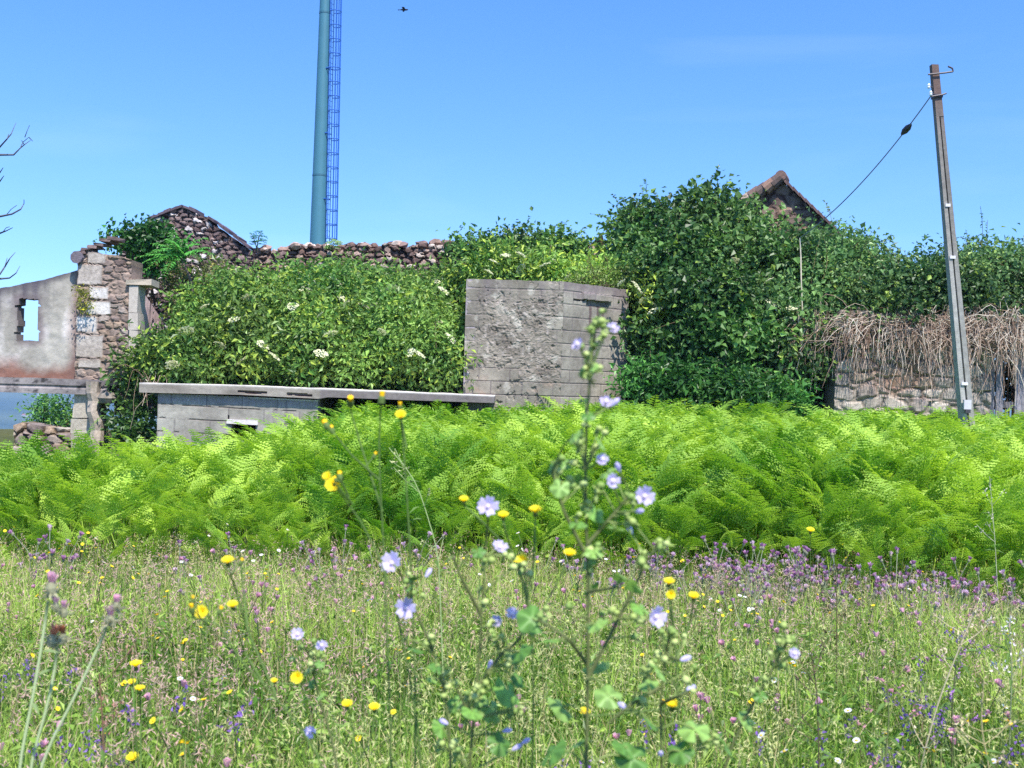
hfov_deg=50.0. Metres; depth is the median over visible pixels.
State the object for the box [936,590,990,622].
purple thistle
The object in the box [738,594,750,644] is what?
white daisy
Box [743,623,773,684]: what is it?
pink clover
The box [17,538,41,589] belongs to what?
purple thistle
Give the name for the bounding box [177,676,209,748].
white daisy
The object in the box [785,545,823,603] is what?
purple thistle
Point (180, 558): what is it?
pink clover
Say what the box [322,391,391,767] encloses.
hawkbit plant
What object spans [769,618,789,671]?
pink clover
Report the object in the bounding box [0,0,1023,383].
sky
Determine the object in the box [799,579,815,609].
purple thistle
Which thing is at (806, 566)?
purple thistle
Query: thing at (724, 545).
purple thistle
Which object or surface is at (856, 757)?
meadow grass
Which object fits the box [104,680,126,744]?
yellow hawkbit
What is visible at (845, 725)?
purple vetch
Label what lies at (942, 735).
purple vetch
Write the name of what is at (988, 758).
meadow weed
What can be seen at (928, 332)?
dry vines
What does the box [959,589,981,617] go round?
purple thistle
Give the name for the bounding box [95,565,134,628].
yellow hawkbit
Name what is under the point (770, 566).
purple thistle
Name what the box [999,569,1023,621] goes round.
purple thistle
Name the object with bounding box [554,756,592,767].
purple vetch
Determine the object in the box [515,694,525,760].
pink clover
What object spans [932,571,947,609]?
purple thistle
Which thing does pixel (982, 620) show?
pink clover
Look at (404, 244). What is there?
loose stone
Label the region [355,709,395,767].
yellow hawkbit
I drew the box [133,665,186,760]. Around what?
pink clover
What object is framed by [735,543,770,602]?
purple thistle
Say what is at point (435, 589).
pink clover
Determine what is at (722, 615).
yellow hawkbit
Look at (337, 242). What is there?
sapling
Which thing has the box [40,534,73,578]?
purple thistle
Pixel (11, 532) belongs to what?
purple thistle
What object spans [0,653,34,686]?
yellow hawkbit
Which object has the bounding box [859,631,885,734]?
pink clover
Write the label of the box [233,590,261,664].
pink clover
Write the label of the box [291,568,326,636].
pink clover
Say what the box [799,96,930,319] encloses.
overhead cable
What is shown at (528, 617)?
mallow plant
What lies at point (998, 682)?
pink clover
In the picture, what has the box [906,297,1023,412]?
dry vines
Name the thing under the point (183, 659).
yellow hawkbit
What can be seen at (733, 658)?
pink clover
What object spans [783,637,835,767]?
meadow weed
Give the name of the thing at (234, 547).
purple thistle
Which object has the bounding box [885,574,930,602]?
purple thistle
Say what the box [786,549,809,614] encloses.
purple thistle
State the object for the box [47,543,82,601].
yellow hawkbit
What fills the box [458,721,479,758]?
pink clover
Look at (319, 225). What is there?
steel tower
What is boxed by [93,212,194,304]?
ivy tuft
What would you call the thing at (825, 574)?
purple thistle
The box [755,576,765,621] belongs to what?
purple thistle
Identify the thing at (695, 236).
ivy mound
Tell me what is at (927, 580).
purple thistle
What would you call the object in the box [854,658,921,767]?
meadow weed
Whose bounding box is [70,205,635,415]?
ruined stone house
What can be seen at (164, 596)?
yellow hawkbit
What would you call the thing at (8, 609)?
pink clover
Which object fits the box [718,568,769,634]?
purple thistle
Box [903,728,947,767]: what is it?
yellow hawkbit
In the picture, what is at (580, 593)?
yellow hawkbit
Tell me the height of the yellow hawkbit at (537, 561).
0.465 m
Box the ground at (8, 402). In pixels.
[0,392,1022,766]
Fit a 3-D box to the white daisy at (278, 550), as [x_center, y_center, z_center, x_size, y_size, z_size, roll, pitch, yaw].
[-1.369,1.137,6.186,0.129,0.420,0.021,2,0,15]
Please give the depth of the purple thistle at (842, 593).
6.14 m
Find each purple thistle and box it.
[7,524,69,583]
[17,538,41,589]
[33,531,84,588]
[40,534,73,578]
[173,540,188,592]
[177,574,224,627]
[223,531,247,580]
[278,547,311,580]
[299,540,337,587]
[310,550,349,607]
[331,524,352,572]
[352,545,380,591]
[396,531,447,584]
[413,545,439,579]
[523,536,558,581]
[560,543,585,585]
[562,558,578,591]
[575,555,630,614]
[591,573,600,607]
[626,548,635,579]
[627,549,644,593]
[643,556,661,608]
[649,552,698,600]
[651,550,659,599]
[652,542,665,591]
[652,546,689,593]
[654,564,672,597]
[659,565,680,609]
[665,551,717,607]
[674,570,701,611]
[680,562,733,601]
[695,563,729,607]
[696,543,726,597]
[698,542,718,597]
[701,536,746,587]
[703,548,721,586]
[709,558,735,602]
[713,557,740,596]
[713,565,739,600]
[718,539,749,589]
[718,562,754,599]
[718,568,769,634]
[722,540,775,574]
[730,565,766,592]
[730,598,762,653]
[734,559,769,595]
[734,571,796,619]
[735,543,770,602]
[735,543,773,589]
[738,550,762,606]
[739,546,760,601]
[739,582,769,613]
[742,566,757,617]
[755,547,805,610]
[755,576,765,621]
[756,564,790,622]
[759,547,809,607]
[761,548,793,594]
[765,549,786,595]
[767,551,779,601]
[773,547,807,593]
[779,559,792,585]
[783,545,809,594]
[784,548,831,594]
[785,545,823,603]
[785,561,803,606]
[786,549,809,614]
[790,552,814,585]
[791,560,816,589]
[795,546,835,597]
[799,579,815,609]
[805,567,854,626]
[809,562,835,596]
[811,576,835,598]
[812,579,844,632]
[818,549,859,620]
[821,551,834,601]
[830,594,853,628]
[832,593,857,622]
[833,548,845,597]
[851,576,868,611]
[854,564,878,610]
[856,551,909,603]
[866,585,888,607]
[868,562,880,617]
[872,546,909,611]
[873,575,888,607]
[877,580,931,633]
[878,556,926,607]
[880,583,939,647]
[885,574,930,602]
[890,583,905,606]
[894,581,931,622]
[895,560,916,622]
[910,560,955,615]
[910,578,941,626]
[918,574,938,610]
[923,581,971,622]
[924,556,971,601]
[929,573,949,612]
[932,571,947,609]
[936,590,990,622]
[942,583,975,603]
[944,588,985,620]
[948,556,982,604]
[955,580,975,602]
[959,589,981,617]
[972,581,1022,620]
[974,567,998,628]
[990,575,1018,614]
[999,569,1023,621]
[1001,584,1019,628]
[1003,577,1023,622]
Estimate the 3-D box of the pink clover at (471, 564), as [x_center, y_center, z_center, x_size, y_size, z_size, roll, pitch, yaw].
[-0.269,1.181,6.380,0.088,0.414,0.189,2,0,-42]
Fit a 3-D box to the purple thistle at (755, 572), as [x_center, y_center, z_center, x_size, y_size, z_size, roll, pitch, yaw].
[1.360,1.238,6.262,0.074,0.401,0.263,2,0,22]
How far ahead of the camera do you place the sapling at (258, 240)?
20.59 m
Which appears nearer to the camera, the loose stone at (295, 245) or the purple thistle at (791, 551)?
the purple thistle at (791, 551)
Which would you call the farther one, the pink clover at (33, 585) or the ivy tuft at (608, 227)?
the ivy tuft at (608, 227)
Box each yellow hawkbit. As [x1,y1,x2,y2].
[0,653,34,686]
[35,569,80,624]
[40,687,59,753]
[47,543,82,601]
[58,572,139,631]
[77,531,89,587]
[95,545,159,607]
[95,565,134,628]
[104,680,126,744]
[148,573,168,637]
[149,697,239,767]
[151,613,183,697]
[173,638,187,712]
[178,739,192,767]
[179,689,237,767]
[181,608,208,697]
[197,592,213,646]
[230,638,261,685]
[234,558,249,606]
[238,620,282,701]
[264,569,279,624]
[348,570,364,653]
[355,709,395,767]
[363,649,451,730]
[391,580,418,618]
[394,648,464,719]
[445,547,469,578]
[522,560,538,602]
[572,574,592,612]
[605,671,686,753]
[625,543,651,600]
[638,699,664,745]
[665,605,682,632]
[683,593,704,632]
[699,600,731,651]
[734,600,785,672]
[735,698,753,748]
[751,594,818,637]
[787,662,801,761]
[828,598,908,665]
[842,544,859,592]
[855,542,922,595]
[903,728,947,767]
[950,628,1023,691]
[964,719,1019,767]
[982,719,1022,767]
[983,722,1012,767]
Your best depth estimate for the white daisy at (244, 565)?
6.27 m
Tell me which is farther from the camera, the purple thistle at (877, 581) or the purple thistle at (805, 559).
the purple thistle at (805, 559)
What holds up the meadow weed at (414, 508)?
on the ground at (8, 402)
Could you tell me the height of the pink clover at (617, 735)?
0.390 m
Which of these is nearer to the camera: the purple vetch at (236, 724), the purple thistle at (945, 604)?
the purple vetch at (236, 724)
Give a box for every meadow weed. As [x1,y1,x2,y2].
[90,641,135,767]
[389,446,445,711]
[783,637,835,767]
[821,562,849,689]
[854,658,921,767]
[908,610,994,767]
[930,635,993,767]
[948,674,1023,767]
[975,476,1006,604]
[986,615,1023,767]
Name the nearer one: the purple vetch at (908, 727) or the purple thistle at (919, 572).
the purple vetch at (908, 727)
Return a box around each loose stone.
[260,244,271,252]
[277,246,287,251]
[289,242,300,249]
[347,242,355,247]
[360,242,368,247]
[398,241,407,247]
[429,238,440,244]
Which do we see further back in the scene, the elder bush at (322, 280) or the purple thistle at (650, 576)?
the elder bush at (322, 280)
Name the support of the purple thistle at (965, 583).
on the ground at (8, 402)
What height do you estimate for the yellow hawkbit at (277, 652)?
0.445 m
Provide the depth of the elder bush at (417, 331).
17.14 m
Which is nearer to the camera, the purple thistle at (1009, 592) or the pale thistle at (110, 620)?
the pale thistle at (110, 620)
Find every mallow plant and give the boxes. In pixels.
[289,627,337,767]
[379,550,464,767]
[439,495,540,767]
[516,308,675,767]
[607,625,722,767]
[719,620,799,767]
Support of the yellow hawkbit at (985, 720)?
on the ground at (8, 402)
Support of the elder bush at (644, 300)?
on the ground at (8, 402)
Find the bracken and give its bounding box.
[0,394,1023,604]
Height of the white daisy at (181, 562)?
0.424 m
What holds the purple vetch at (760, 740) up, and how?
on the ground at (8, 402)
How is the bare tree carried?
on the ground at (8, 402)
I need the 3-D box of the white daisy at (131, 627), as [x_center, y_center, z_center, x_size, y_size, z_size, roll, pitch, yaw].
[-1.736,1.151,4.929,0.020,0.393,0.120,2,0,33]
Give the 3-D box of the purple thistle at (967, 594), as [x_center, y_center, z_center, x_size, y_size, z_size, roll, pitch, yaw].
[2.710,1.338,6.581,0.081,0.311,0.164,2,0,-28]
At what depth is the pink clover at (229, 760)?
2.83 m
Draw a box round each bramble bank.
[807,230,1013,368]
[906,206,1023,419]
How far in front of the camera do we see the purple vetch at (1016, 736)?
3.36 m
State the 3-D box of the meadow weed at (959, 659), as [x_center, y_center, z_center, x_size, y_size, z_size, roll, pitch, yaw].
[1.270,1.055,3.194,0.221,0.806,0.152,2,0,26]
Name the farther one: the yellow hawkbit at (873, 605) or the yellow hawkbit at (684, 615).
the yellow hawkbit at (684, 615)
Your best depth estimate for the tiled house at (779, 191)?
19.91 m
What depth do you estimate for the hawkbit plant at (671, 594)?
1.80 m
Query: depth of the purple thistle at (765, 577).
5.91 m
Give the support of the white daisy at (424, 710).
on the ground at (8, 402)
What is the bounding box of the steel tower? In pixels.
[310,0,341,244]
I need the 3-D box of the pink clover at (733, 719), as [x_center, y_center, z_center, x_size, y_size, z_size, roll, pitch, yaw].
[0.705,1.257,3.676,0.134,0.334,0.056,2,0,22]
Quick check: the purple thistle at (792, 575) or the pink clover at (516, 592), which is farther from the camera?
the purple thistle at (792, 575)
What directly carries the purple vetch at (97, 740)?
on the ground at (8, 402)
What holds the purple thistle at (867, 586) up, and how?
on the ground at (8, 402)
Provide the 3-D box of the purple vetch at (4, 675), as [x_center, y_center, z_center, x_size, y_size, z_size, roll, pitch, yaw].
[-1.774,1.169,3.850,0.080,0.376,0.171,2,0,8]
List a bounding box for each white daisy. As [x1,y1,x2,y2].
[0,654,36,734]
[22,542,46,595]
[87,609,93,647]
[92,538,97,581]
[120,602,136,663]
[174,532,197,575]
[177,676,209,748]
[180,561,197,605]
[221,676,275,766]
[227,630,243,704]
[241,550,254,584]
[259,549,279,601]
[286,529,291,562]
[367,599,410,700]
[404,668,420,734]
[413,691,444,757]
[420,738,464,767]
[478,573,490,598]
[509,709,519,766]
[510,570,519,609]
[516,532,528,580]
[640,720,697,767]
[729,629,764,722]
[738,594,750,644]
[758,732,787,767]
[772,660,795,718]
[790,653,812,708]
[801,665,821,725]
[805,631,830,703]
[844,708,872,767]
[883,732,929,767]
[998,704,1006,766]
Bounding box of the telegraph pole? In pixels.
[927,64,974,428]
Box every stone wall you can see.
[13,421,70,458]
[825,310,992,419]
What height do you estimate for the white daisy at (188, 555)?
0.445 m
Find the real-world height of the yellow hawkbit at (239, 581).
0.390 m
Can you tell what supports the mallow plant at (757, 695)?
on the ground at (8, 402)
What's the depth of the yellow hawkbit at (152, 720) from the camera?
3.23 m
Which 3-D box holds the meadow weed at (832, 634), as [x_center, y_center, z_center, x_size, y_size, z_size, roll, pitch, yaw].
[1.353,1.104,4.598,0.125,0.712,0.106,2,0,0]
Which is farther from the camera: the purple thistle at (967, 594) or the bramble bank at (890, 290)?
the bramble bank at (890, 290)
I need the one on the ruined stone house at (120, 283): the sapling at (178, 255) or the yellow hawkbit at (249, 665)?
the sapling at (178, 255)
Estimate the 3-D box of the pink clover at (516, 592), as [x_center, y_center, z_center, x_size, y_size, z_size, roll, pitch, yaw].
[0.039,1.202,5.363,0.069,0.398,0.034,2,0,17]
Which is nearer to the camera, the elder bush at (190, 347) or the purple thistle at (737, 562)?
the purple thistle at (737, 562)
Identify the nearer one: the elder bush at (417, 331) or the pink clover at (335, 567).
the pink clover at (335, 567)
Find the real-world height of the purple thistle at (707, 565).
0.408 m
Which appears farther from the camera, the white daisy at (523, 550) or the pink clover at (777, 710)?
the white daisy at (523, 550)
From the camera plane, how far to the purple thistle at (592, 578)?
6.38 m
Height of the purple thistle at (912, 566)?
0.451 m
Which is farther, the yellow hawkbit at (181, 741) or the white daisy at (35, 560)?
the white daisy at (35, 560)
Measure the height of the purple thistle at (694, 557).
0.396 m
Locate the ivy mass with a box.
[436,206,599,266]
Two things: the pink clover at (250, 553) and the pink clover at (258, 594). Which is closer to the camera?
the pink clover at (258, 594)
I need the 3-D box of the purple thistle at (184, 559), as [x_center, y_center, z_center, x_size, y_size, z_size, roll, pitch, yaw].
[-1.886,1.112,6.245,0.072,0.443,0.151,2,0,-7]
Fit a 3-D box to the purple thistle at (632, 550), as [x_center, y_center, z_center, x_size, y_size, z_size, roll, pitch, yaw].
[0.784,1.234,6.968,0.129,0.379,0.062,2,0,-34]
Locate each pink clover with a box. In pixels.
[0,738,48,767]
[6,602,18,639]
[31,583,55,625]
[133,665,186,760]
[157,555,183,611]
[210,549,254,621]
[218,642,242,700]
[223,757,231,767]
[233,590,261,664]
[253,606,274,645]
[254,609,270,687]
[259,581,280,644]
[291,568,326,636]
[330,547,335,607]
[333,556,357,635]
[336,566,353,612]
[364,564,386,610]
[370,596,409,653]
[380,582,404,627]
[391,567,446,620]
[454,555,472,595]
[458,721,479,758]
[514,589,526,647]
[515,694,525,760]
[520,569,537,643]
[524,548,582,615]
[561,588,585,639]
[590,617,617,686]
[613,729,638,759]
[693,691,704,755]
[703,696,822,766]
[706,706,739,764]
[718,639,759,751]
[724,570,730,612]
[730,656,780,758]
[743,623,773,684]
[760,567,828,637]
[762,593,783,660]
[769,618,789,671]
[774,697,789,764]
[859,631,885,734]
[866,677,881,739]
[899,608,929,692]
[904,665,1004,751]
[917,585,978,624]
[922,587,994,640]
[934,579,960,619]
[948,715,960,767]
[992,621,1023,652]
[995,678,1023,758]
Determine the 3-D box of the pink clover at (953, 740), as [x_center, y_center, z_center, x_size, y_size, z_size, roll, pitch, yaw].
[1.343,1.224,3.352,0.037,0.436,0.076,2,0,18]
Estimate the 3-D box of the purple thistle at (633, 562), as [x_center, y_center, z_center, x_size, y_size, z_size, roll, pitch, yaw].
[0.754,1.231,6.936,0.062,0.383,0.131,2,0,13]
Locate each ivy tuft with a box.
[89,347,157,452]
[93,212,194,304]
[562,255,646,303]
[587,185,648,400]
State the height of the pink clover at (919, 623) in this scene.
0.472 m
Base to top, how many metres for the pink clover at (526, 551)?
0.476 m
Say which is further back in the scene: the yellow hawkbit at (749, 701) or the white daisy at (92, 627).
the white daisy at (92, 627)
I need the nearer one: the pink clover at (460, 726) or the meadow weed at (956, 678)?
the meadow weed at (956, 678)
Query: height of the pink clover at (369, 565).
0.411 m
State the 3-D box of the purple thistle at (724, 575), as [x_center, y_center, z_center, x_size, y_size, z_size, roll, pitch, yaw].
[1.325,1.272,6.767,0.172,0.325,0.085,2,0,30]
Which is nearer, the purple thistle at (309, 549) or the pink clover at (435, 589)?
the pink clover at (435, 589)
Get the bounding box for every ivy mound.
[588,165,822,407]
[715,200,902,408]
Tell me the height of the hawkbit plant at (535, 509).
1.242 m
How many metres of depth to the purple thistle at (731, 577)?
6.63 m
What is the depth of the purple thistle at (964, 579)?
6.73 m
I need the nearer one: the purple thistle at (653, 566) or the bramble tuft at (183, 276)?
the purple thistle at (653, 566)
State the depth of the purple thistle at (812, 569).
6.57 m
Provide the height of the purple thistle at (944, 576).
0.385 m
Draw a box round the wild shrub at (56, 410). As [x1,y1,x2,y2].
[9,393,73,427]
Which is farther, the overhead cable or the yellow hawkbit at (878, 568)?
the overhead cable
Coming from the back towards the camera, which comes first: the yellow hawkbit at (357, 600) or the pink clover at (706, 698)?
the yellow hawkbit at (357, 600)
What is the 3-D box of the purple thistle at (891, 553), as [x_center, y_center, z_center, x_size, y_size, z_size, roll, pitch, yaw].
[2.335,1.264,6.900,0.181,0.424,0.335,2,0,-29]
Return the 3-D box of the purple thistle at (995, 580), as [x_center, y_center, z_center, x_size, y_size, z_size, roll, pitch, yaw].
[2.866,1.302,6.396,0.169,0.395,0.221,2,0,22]
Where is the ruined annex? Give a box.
[0,270,116,458]
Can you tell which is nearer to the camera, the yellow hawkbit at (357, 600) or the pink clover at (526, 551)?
the yellow hawkbit at (357, 600)
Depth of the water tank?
17.00 m
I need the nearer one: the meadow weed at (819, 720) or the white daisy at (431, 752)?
the meadow weed at (819, 720)
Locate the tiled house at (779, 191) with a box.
[739,170,840,408]
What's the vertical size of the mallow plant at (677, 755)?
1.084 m
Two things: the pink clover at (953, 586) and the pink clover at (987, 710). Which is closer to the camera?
the pink clover at (987, 710)
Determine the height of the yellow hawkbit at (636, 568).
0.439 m
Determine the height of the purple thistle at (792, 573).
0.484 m
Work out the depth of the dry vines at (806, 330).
17.74 m
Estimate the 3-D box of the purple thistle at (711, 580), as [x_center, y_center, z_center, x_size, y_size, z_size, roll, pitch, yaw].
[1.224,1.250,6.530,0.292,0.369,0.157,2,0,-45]
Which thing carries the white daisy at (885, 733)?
on the ground at (8, 402)
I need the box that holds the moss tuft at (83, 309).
[69,283,96,314]
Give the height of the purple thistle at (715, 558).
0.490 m
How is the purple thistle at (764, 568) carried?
on the ground at (8, 402)
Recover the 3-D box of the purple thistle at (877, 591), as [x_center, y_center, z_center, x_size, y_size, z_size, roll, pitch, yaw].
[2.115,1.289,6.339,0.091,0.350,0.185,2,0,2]
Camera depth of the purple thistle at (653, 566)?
6.59 m
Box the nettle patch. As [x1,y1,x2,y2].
[603,336,824,418]
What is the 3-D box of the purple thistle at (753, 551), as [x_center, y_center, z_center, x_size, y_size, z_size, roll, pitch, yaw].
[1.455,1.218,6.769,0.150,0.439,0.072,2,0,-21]
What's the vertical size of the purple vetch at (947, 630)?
0.446 m
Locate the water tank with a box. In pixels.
[463,279,628,413]
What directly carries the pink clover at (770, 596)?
on the ground at (8, 402)
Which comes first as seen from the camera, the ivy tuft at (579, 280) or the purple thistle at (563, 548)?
the purple thistle at (563, 548)
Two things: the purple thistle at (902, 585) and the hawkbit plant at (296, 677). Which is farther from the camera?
the purple thistle at (902, 585)
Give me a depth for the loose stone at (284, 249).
20.69 m
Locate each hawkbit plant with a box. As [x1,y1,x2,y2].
[126,659,144,767]
[189,555,322,767]
[271,671,379,767]
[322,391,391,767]
[322,471,421,767]
[395,402,416,767]
[459,495,575,767]
[580,577,698,767]
[800,527,815,713]
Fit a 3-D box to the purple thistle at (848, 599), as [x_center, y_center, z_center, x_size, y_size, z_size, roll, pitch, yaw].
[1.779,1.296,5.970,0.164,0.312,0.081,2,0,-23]
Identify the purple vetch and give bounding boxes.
[0,659,26,728]
[0,660,77,738]
[28,742,73,767]
[54,725,102,767]
[86,700,253,767]
[120,684,245,767]
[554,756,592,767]
[640,716,677,767]
[754,722,765,767]
[812,716,856,767]
[865,708,945,767]
[878,732,909,767]
[882,686,953,766]
[910,656,951,762]
[923,696,1023,767]
[944,626,1019,711]
[1012,725,1023,758]
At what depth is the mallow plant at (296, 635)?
1.90 m
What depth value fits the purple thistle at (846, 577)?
6.32 m
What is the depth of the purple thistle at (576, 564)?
6.87 m
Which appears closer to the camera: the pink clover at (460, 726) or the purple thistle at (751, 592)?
the pink clover at (460, 726)
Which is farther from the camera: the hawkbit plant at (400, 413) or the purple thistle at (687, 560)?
the purple thistle at (687, 560)
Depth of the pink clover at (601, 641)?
4.66 m
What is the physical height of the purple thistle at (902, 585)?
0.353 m
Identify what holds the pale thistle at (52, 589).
on the ground at (8, 402)
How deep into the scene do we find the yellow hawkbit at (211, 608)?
5.32 m
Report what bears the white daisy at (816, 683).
on the ground at (8, 402)
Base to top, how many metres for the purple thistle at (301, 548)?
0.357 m
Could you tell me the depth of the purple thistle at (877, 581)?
6.44 m
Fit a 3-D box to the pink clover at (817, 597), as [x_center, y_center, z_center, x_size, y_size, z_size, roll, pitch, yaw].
[1.509,1.217,5.899,0.368,0.456,0.073,2,0,15]
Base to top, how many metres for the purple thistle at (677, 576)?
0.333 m
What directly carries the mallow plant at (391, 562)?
on the ground at (8, 402)
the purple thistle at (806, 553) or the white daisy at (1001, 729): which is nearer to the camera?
the white daisy at (1001, 729)
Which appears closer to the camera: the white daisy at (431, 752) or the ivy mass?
the white daisy at (431, 752)
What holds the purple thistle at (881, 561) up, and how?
on the ground at (8, 402)
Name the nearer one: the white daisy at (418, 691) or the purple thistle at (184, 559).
the white daisy at (418, 691)
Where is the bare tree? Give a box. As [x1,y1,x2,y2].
[0,123,32,279]
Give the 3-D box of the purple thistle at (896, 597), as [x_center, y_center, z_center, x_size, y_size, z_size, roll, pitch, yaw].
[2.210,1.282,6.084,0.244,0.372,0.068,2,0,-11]
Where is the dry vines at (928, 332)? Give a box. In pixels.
[801,302,1007,410]
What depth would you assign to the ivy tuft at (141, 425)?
17.04 m
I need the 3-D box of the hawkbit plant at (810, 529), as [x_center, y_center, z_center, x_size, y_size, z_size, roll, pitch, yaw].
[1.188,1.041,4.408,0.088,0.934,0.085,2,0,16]
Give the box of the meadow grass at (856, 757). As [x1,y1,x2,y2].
[0,527,1023,767]
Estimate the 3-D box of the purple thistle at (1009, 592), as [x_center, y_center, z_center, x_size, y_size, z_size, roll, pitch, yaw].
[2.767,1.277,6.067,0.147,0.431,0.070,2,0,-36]
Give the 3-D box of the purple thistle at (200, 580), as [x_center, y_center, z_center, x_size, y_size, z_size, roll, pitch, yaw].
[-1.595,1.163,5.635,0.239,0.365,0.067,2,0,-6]
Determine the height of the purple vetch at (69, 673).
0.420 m
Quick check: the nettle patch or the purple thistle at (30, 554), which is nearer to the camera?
the purple thistle at (30, 554)
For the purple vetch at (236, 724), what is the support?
on the ground at (8, 402)
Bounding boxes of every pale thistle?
[18,571,65,767]
[30,599,73,767]
[40,593,125,767]
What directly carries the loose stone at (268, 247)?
on the ruined stone house at (120, 283)
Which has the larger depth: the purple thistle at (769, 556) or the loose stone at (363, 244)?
the loose stone at (363, 244)
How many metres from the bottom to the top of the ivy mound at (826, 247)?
5.076 m
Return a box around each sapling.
[134,230,214,291]
[248,230,267,250]
[324,239,342,252]
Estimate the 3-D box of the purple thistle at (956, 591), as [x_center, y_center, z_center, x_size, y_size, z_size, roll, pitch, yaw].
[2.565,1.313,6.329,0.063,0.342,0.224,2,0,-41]
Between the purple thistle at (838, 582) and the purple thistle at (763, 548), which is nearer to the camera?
the purple thistle at (838, 582)
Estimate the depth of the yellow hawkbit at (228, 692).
3.31 m
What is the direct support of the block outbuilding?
on the ground at (8, 402)
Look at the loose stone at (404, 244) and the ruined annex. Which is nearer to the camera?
the ruined annex
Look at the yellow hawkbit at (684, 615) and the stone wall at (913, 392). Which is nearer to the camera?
the yellow hawkbit at (684, 615)
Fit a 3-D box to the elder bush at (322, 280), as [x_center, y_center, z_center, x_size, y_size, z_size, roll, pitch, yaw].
[-3.411,-0.561,18.501,3.832,3.901,4.553,2,0,0]
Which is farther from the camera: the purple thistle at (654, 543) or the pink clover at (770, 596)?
the purple thistle at (654, 543)
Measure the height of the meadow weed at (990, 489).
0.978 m
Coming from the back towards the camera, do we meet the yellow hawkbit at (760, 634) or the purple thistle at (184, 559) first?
the purple thistle at (184, 559)
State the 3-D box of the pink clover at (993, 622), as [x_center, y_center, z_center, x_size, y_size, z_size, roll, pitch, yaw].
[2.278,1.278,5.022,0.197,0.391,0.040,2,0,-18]
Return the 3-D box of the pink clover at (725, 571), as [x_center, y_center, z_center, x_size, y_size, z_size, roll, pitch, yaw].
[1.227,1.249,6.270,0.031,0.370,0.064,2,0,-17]
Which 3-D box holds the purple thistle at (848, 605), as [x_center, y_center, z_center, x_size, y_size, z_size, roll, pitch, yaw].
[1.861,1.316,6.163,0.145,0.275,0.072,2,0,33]
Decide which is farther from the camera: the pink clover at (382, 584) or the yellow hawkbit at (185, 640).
the pink clover at (382, 584)
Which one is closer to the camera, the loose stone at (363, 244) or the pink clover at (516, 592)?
the pink clover at (516, 592)
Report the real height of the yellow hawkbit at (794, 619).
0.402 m
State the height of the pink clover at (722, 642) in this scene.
0.486 m
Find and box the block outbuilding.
[139,383,494,449]
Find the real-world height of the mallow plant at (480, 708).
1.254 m
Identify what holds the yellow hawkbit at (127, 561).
on the ground at (8, 402)
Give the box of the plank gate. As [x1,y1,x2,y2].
[990,348,1023,420]
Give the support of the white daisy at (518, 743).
on the ground at (8, 402)
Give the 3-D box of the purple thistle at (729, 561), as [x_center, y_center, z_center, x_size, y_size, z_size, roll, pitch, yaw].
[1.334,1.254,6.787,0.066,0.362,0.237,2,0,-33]
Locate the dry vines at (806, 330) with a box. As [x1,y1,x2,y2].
[772,294,854,390]
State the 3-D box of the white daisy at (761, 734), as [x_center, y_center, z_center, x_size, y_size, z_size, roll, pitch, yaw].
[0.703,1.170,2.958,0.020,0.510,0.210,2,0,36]
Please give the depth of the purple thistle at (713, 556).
6.37 m
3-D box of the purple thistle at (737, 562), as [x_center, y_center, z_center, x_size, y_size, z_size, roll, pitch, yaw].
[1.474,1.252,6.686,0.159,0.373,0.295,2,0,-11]
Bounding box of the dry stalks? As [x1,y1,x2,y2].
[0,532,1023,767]
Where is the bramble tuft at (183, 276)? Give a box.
[148,238,245,327]
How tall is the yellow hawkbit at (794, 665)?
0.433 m
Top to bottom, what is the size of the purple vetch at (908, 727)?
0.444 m
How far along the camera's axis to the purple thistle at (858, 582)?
6.24 m
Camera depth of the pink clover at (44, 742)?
3.02 m
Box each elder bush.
[108,251,337,428]
[199,244,413,410]
[284,246,482,414]
[433,224,629,325]
[617,246,674,405]
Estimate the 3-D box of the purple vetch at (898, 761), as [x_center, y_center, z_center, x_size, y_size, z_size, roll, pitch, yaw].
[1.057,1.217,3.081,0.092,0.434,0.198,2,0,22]
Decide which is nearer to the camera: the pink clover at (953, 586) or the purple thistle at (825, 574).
the pink clover at (953, 586)
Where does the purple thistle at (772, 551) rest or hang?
on the ground at (8, 402)
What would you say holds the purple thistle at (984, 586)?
on the ground at (8, 402)
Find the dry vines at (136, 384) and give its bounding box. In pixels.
[107,364,166,427]
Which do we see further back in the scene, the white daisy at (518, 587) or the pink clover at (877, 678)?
the white daisy at (518, 587)
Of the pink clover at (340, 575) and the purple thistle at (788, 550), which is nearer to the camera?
the pink clover at (340, 575)
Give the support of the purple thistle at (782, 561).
on the ground at (8, 402)
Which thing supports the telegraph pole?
on the ground at (8, 402)

